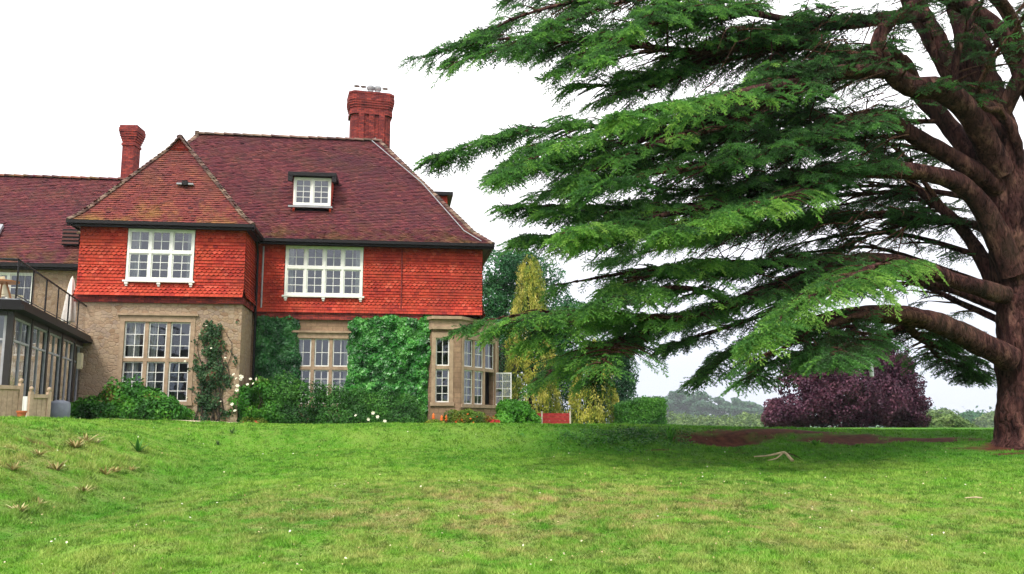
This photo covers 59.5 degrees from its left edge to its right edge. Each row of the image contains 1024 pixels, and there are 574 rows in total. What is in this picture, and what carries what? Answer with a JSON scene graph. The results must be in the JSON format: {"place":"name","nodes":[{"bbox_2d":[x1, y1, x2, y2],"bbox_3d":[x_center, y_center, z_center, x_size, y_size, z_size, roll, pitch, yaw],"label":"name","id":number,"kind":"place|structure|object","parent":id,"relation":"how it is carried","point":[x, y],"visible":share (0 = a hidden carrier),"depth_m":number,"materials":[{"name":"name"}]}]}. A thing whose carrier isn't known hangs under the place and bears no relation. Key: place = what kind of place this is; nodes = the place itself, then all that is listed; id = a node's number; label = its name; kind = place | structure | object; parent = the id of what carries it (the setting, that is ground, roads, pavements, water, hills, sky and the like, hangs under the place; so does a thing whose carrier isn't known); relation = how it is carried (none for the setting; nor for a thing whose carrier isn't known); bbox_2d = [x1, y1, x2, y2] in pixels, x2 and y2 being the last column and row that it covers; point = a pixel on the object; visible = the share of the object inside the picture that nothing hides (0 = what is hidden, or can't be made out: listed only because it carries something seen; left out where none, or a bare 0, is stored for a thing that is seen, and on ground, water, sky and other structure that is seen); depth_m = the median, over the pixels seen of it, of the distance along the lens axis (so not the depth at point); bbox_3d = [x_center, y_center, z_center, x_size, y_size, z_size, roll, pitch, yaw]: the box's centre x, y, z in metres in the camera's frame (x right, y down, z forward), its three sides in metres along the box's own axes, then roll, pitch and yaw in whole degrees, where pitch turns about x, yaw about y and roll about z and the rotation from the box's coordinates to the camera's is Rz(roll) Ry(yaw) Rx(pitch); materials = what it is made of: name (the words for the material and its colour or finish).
{"place":"outdoors","nodes":[
{"label":"outdoors","id":0,"kind":"place"},
{"bbox_2d":[61,276,75,324],"bbox_3d":[-16.499,0.752,33.468,0.659,2.340,0.571,0,-9,0],"label":"parasol","id":1,"kind":"object","parent":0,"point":[71,287],"visible":0.58,"depth_m":33.35,"materials":[{"name":"white fabric"}]},
{"bbox_2d":[0,415,1023,573],"bbox_3d":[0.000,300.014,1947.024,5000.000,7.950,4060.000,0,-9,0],"label":"lawn","id":2,"kind":"structure","parent":0,"point":[737,437],"depth_m":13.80,"materials":[{"name":"green plant"}]},
{"bbox_2d":[0,378,23,416],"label":"timber fence","id":3,"kind":"object","parent":2,"relation":"on","point":[11,399],"visible":0.89,"depth_m":21.12,"materials":[{"name":"beige wood"}]},
{"bbox_2d":[1,461,31,470],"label":"dry tuft","id":4,"kind":"object","parent":2,"relation":"on","point":[12,467],"visible":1,"depth_m":12.83,"materials":[{"name":"beige plant"}]},
{"bbox_2d":[6,503,33,510],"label":"dry tuft","id":5,"kind":"object","parent":2,"relation":"on","point":[18,507],"visible":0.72,"depth_m":11.43,"materials":[{"name":"beige plant"}]},
{"bbox_2d":[16,411,26,416],"bbox_3d":[-11.383,2.977,20.789,0.230,0.210,0.224,0,-9,0],"label":"flower pot","id":6,"kind":"object","parent":2,"relation":"on","point":[21,413],"visible":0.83,"depth_m":20.72,"materials":[{"name":"ceramic"}]},
{"bbox_2d":[22,396,27,413],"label":"garden gate","id":7,"kind":"structure","parent":2,"relation":"on","point":[24,403],"depth_m":21.91,"materials":[{"name":"white paint"}]},
{"bbox_2d":[28,497,48,505],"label":"dry tuft","id":8,"kind":"object","parent":2,"relation":"on","point":[39,501],"visible":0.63,"depth_m":11.90,"materials":[{"name":"beige plant"}]},
{"bbox_2d":[26,386,51,416],"bbox_3d":[-11.355,2.850,21.516,0.100,0.900,0.556,-5,-10,28],"label":"timber fence","id":9,"kind":"object","parent":2,"relation":"on","point":[38,404],"visible":0.91,"depth_m":21.50,"materials":[{"name":"beige wood"}]},
{"bbox_2d":[30,448,53,455],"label":"dry tuft","id":10,"kind":"object","parent":2,"relation":"on","point":[40,453],"visible":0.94,"depth_m":14.33,"materials":[{"name":"beige plant"}]},
{"bbox_2d":[0,258,92,406],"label":"conservatory","id":11,"kind":"object","parent":2,"relation":"on","point":[25,324],"visible":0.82,"depth_m":25.99,"materials":[{"name":"paint"}]},
{"bbox_2d":[0,279,19,297],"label":"garden table","id":12,"kind":"object","parent":11,"relation":"on","point":[7,282],"visible":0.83,"depth_m":24.59,"materials":[{"name":"brown wood"}]},
{"bbox_2d":[0,276,23,299],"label":"garden chair","id":13,"kind":"object","parent":11,"relation":"on","point":[4,293],"visible":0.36,"depth_m":25.01,"materials":[{"name":"beige plastic"}]},
{"bbox_2d":[50,400,70,417],"bbox_3d":[-13.009,3.602,25.751,0.580,0.700,0.571,0,-9,0],"label":"water butt","id":14,"kind":"object","parent":2,"relation":"on","point":[60,408],"visible":0.66,"depth_m":25.54,"materials":[{"name":"grey plastic"}]},
{"bbox_2d":[45,460,77,469],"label":"dry tuft","id":15,"kind":"object","parent":2,"relation":"on","point":[55,467],"visible":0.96,"depth_m":13.81,"materials":[{"name":"beige plant"}]},
{"bbox_2d":[64,437,93,447],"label":"dry tuft","id":16,"kind":"object","parent":2,"relation":"on","point":[76,445],"visible":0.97,"depth_m":16.15,"materials":[{"name":"beige plant"}]},
{"bbox_2d":[73,484,95,490],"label":"dry tuft","id":17,"kind":"object","parent":2,"relation":"on","point":[84,489],"visible":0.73,"depth_m":13.19,"materials":[{"name":"beige plant"}]},
{"bbox_2d":[77,432,107,441],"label":"dry tuft","id":18,"kind":"object","parent":2,"relation":"on","point":[86,438],"visible":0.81,"depth_m":16.64,"materials":[{"name":"beige plant"}]},
{"bbox_2d":[93,465,120,474],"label":"dry tuft","id":19,"kind":"object","parent":2,"relation":"on","point":[105,472],"visible":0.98,"depth_m":14.72,"materials":[{"name":"beige plant"}]},
{"bbox_2d":[107,466,124,471],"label":"dry tuft","id":20,"kind":"object","parent":2,"relation":"on","point":[117,469],"visible":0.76,"depth_m":15.10,"materials":[{"name":"beige plant"}]},
{"bbox_2d":[70,373,195,420],"bbox_3d":[-12.883,3.858,30.236,4.431,1.902,2.765,0,-9,0],"label":"garden shrub","id":21,"kind":"object","parent":2,"relation":"on","point":[136,400],"visible":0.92,"depth_m":29.52,"materials":[{"name":"green plant"}]},
{"bbox_2d":[129,438,148,451],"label":"weed plant","id":22,"kind":"object","parent":2,"relation":"on","point":[138,445],"visible":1,"depth_m":17.23,"materials":[{"name":"green plant"}]},
{"bbox_2d":[239,416,267,422],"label":"border plant","id":23,"kind":"object","parent":2,"relation":"on","point":[243,419],"visible":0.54,"depth_m":31.94,"materials":[{"name":"green plant"}]},
{"bbox_2d":[0,85,511,422],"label":"country house","id":24,"kind":"structure","parent":2,"relation":"on","point":[163,255],"depth_m":36.03,"materials":[{"name":"stone"}]},
{"bbox_2d":[0,272,34,304],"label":"window","id":25,"kind":"structure","parent":24,"relation":"in","point":[8,275],"depth_m":40.40,"materials":[{"name":"glass"}]},
{"bbox_2d":[116,313,198,405],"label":"window","id":26,"kind":"structure","parent":24,"relation":"in","point":[157,346],"depth_m":32.37,"materials":[{"name":"white paint"}]},
{"bbox_2d":[122,228,195,286],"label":"window","id":27,"kind":"structure","parent":24,"relation":"in","point":[151,258],"depth_m":32.82,"materials":[{"name":"white paint"}]},
{"bbox_2d":[184,319,237,421],"bbox_3d":[-10.792,3.092,32.005,1.805,4.001,0.664,1,-9,-7],"label":"climbing rose","id":28,"kind":"object","parent":24,"relation":"attached to","point":[211,372],"visible":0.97,"depth_m":32.21,"materials":[{"name":"green plant"}]},
{"bbox_2d":[253,311,301,423],"bbox_3d":[-9.197,3.203,34.914,1.929,4.690,0.366,1,-9,-7],"label":"ivy","id":29,"kind":"object","parent":24,"relation":"attached to","point":[273,335],"visible":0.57,"depth_m":35.02,"materials":[{"name":"green plant"}]},
{"bbox_2d":[293,177,330,205],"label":"window","id":30,"kind":"structure","parent":24,"relation":"in","point":[312,185],"depth_m":37.25,"materials":[{"name":"white paint"}]},
{"bbox_2d":[316,381,326,402],"bbox_3d":[-7.605,4.451,35.836,0.620,1.380,0.614,0,-9,0],"label":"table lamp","id":31,"kind":"object","parent":24,"relation":"in","point":[323,382],"visible":0.2,"depth_m":35.72,"materials":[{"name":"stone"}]},
{"bbox_2d":[292,330,350,406],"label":"window","id":32,"kind":"structure","parent":24,"relation":"in","point":[322,359],"depth_m":35.53,"materials":[{"name":"white paint"}]},
{"bbox_2d":[282,245,363,301],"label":"window","id":33,"kind":"structure","parent":24,"relation":"in","point":[323,272],"depth_m":36.06,"materials":[{"name":"white paint"}]},
{"bbox_2d":[335,380,341,399],"bbox_3d":[-6.908,4.417,35.678,0.320,1.400,0.320,0,-9,0],"label":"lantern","id":34,"kind":"object","parent":24,"relation":"in","point":[338,382],"visible":0.16,"depth_m":35.68,"materials":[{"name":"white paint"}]},
{"bbox_2d":[344,310,437,422],"bbox_3d":[-4.785,3.255,35.426,3.705,4.778,0.477,1,-9,-7],"label":"ivy","id":35,"kind":"object","parent":24,"relation":"attached to","point":[394,361],"visible":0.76,"depth_m":35.49,"materials":[{"name":"green plant"}]},
{"bbox_2d":[430,332,453,405],"bbox_3d":[-2.765,3.251,35.527,0.940,2.900,0.270,1,-9,-7],"label":"window","id":36,"kind":"structure","parent":24,"relation":"in","point":[435,335],"depth_m":35.47,"materials":[{"name":"white paint"}]},
{"bbox_2d":[461,334,496,407],"bbox_3d":[-1.464,3.490,36.903,0.454,2.960,2.900,-5,-10,28],"label":"window","id":37,"kind":"structure","parent":24,"relation":"in","point":[472,368],"depth_m":36.60,"materials":[{"name":"white paint"}]},
{"bbox_2d":[226,373,294,422],"bbox_3d":[-9.227,4.147,32.850,2.659,1.896,1.762,4,-9,-24],"label":"flowering shrub","id":38,"kind":"object","parent":2,"relation":"on","point":[246,398],"visible":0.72,"depth_m":32.36,"materials":[{"name":"green plant"}]},
{"bbox_2d":[257,370,427,423],"bbox_3d":[-6.259,4.182,33.330,6.362,2.211,2.335,1,-9,-6],"label":"dark hedge","id":39,"kind":"object","parent":2,"relation":"on","point":[350,412],"visible":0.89,"depth_m":32.96,"materials":[{"name":"green plant"}]},
{"bbox_2d":[426,419,445,423],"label":"golden ground plant","id":40,"kind":"object","parent":2,"relation":"on","point":[434,420],"visible":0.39,"depth_m":33.08,"materials":[{"name":"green plant"}]},
{"bbox_2d":[443,408,490,422],"bbox_3d":[-1.728,4.996,34.130,1.891,0.797,1.127,0,-9,0],"label":"flower bush","id":41,"kind":"object","parent":2,"relation":"on","point":[468,415],"visible":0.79,"depth_m":33.85,"materials":[{"name":"green plant"}]},
{"bbox_2d":[487,416,499,422],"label":"red flowering plant","id":42,"kind":"object","parent":2,"relation":"on","point":[493,419],"visible":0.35,"depth_m":34.17,"materials":[{"name":"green plant"}]},
{"bbox_2d":[4,427,1012,573],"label":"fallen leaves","id":43,"kind":"object","parent":2,"relation":"on","point":[473,505],"depth_m":15.08,"materials":[{"name":"brown plant"}]},
{"bbox_2d":[494,398,541,423],"bbox_3d":[0.163,5.035,35.871,2.094,1.181,2.202,0,-9,0],"label":"round shrub","id":44,"kind":"object","parent":2,"relation":"on","point":[513,410],"visible":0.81,"depth_m":35.61,"materials":[{"name":"green plant"}]},
{"bbox_2d":[499,251,566,412],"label":"golden cypress","id":45,"kind":"object","parent":2,"relation":"on","point":[530,293],"visible":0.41,"depth_m":46.72,"materials":[{"name":"yellow plant"}]},
{"bbox_2d":[482,247,588,408],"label":"broadleaf tree","id":46,"kind":"object","parent":2,"relation":"on","point":[498,301],"visible":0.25,"depth_m":56.05,"materials":[{"name":"green plant"}]},
{"bbox_2d":[499,343,577,419],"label":"dark conifer","id":47,"kind":"object","parent":2,"relation":"on","point":[502,364],"visible":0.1,"depth_m":49.52,"materials":[{"name":"green plant"}]},
{"bbox_2d":[537,411,570,423],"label":"red fence","id":48,"kind":"object","parent":2,"relation":"on","point":[557,418],"visible":0.55,"depth_m":40.54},
{"bbox_2d":[565,336,619,423],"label":"golden cypress","id":49,"kind":"object","parent":2,"relation":"on","point":[593,413],"visible":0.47,"depth_m":43.88,"materials":[{"name":"yellow plant"}]},
{"bbox_2d":[505,421,697,454],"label":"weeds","id":50,"kind":"object","parent":2,"relation":"on","point":[651,437],"visible":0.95,"depth_m":23.02,"materials":[{"name":"green plant"}]},
{"bbox_2d":[583,332,639,410],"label":"dark conifer","id":51,"kind":"object","parent":2,"relation":"on","point":[623,384],"visible":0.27,"depth_m":53.25,"materials":[{"name":"green plant"}]},
{"bbox_2d":[612,395,668,424],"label":"clipped hedge","id":52,"kind":"object","parent":2,"relation":"on","point":[644,410],"visible":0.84,"depth_m":41.07,"materials":[{"name":"green plant"}]},
{"bbox_2d":[663,396,674,419],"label":"pine tree","id":53,"kind":"object","parent":2,"relation":"on","point":[670,403],"visible":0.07,"depth_m":945.73,"materials":[{"name":"green plant"}]},
{"bbox_2d":[664,425,674,441],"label":"weed plant","id":54,"kind":"object","parent":2,"relation":"on","point":[670,434],"visible":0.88,"depth_m":22.97,"materials":[{"name":"green plant"}]},
{"bbox_2d":[665,389,693,418],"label":"pine tree","id":55,"kind":"object","parent":2,"relation":"on","point":[680,405],"visible":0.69,"depth_m":985.13,"materials":[{"name":"green plant"}]},
{"bbox_2d":[685,391,714,417],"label":"pine tree","id":56,"kind":"object","parent":2,"relation":"on","point":[699,405],"visible":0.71,"depth_m":956.17,"materials":[{"name":"green plant"}]},
{"bbox_2d":[398,0,1023,449],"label":"cedar tree","id":57,"kind":"object","parent":2,"relation":"on","point":[774,100],"visible":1,"depth_m":19.86,"materials":[{"name":"green plant"}]},
{"bbox_2d":[869,357,873,376],"bbox_3d":[7.762,1.264,19.431,0.097,1.370,0.097,9,-12,-44],"label":"bird feeder","id":58,"kind":"object","parent":57,"relation":"hanging from","point":[871,373],"visible":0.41,"depth_m":19.31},
{"bbox_2d":[709,397,730,417],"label":"pine tree","id":59,"kind":"object","parent":2,"relation":"on","point":[718,410],"visible":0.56,"depth_m":993.27,"materials":[{"name":"green plant"}]},
{"bbox_2d":[665,411,778,427],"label":"scrub","id":60,"kind":"object","parent":2,"relation":"on","point":[748,419],"visible":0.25,"depth_m":368.06,"materials":[{"name":"green plant"}]},
{"bbox_2d":[721,397,746,418],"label":"pine tree","id":61,"kind":"object","parent":2,"relation":"on","point":[736,406],"visible":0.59,"depth_m":945.37,"materials":[{"name":"green plant"}]},
{"bbox_2d":[744,400,762,417],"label":"pine tree","id":62,"kind":"object","parent":2,"relation":"on","point":[751,407],"visible":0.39,"depth_m":985.45,"materials":[{"name":"green plant"}]},
{"bbox_2d":[560,404,994,427],"bbox_3d":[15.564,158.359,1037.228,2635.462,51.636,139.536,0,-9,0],"label":"wood","id":63,"kind":"object","parent":2,"relation":"on","point":[892,427],"depth_m":1014.05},
{"bbox_2d":[809,439,819,445],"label":"weed plant","id":64,"kind":"object","parent":2,"relation":"on","point":[815,443],"visible":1,"depth_m":22.15,"materials":[{"name":"green plant"}]},
{"bbox_2d":[760,335,933,427],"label":"copper beech","id":65,"kind":"object","parent":2,"relation":"on","point":[889,396],"visible":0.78,"depth_m":59.96,"materials":[{"name":"purple plant"}]},
{"bbox_2d":[926,407,959,416],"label":"tree","id":66,"kind":"object","parent":2,"relation":"on","point":[946,410],"visible":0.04,"depth_m":473.02,"materials":[{"name":"green plant"}]},
{"bbox_2d":[920,410,978,427],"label":"field shrub","id":67,"kind":"object","parent":2,"relation":"on","point":[945,420],"visible":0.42,"depth_m":72.81,"materials":[{"name":"green plant"}]},
{"bbox_2d":[959,409,984,422],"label":"tree","id":68,"kind":"object","parent":2,"relation":"on","point":[970,415],"visible":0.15,"depth_m":548.09,"materials":[{"name":"green plant"}]},
{"bbox_2d":[973,410,994,427],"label":"tree","id":69,"kind":"object","parent":2,"relation":"on","point":[985,420],"visible":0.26,"depth_m":491.16,"materials":[{"name":"green plant"}]},
{"bbox_2d":[0,0,1023,424],"label":"sky","id":70,"kind":"structure","parent":0,"point":[73,72],"materials":[{"name":"white"}]}
]}

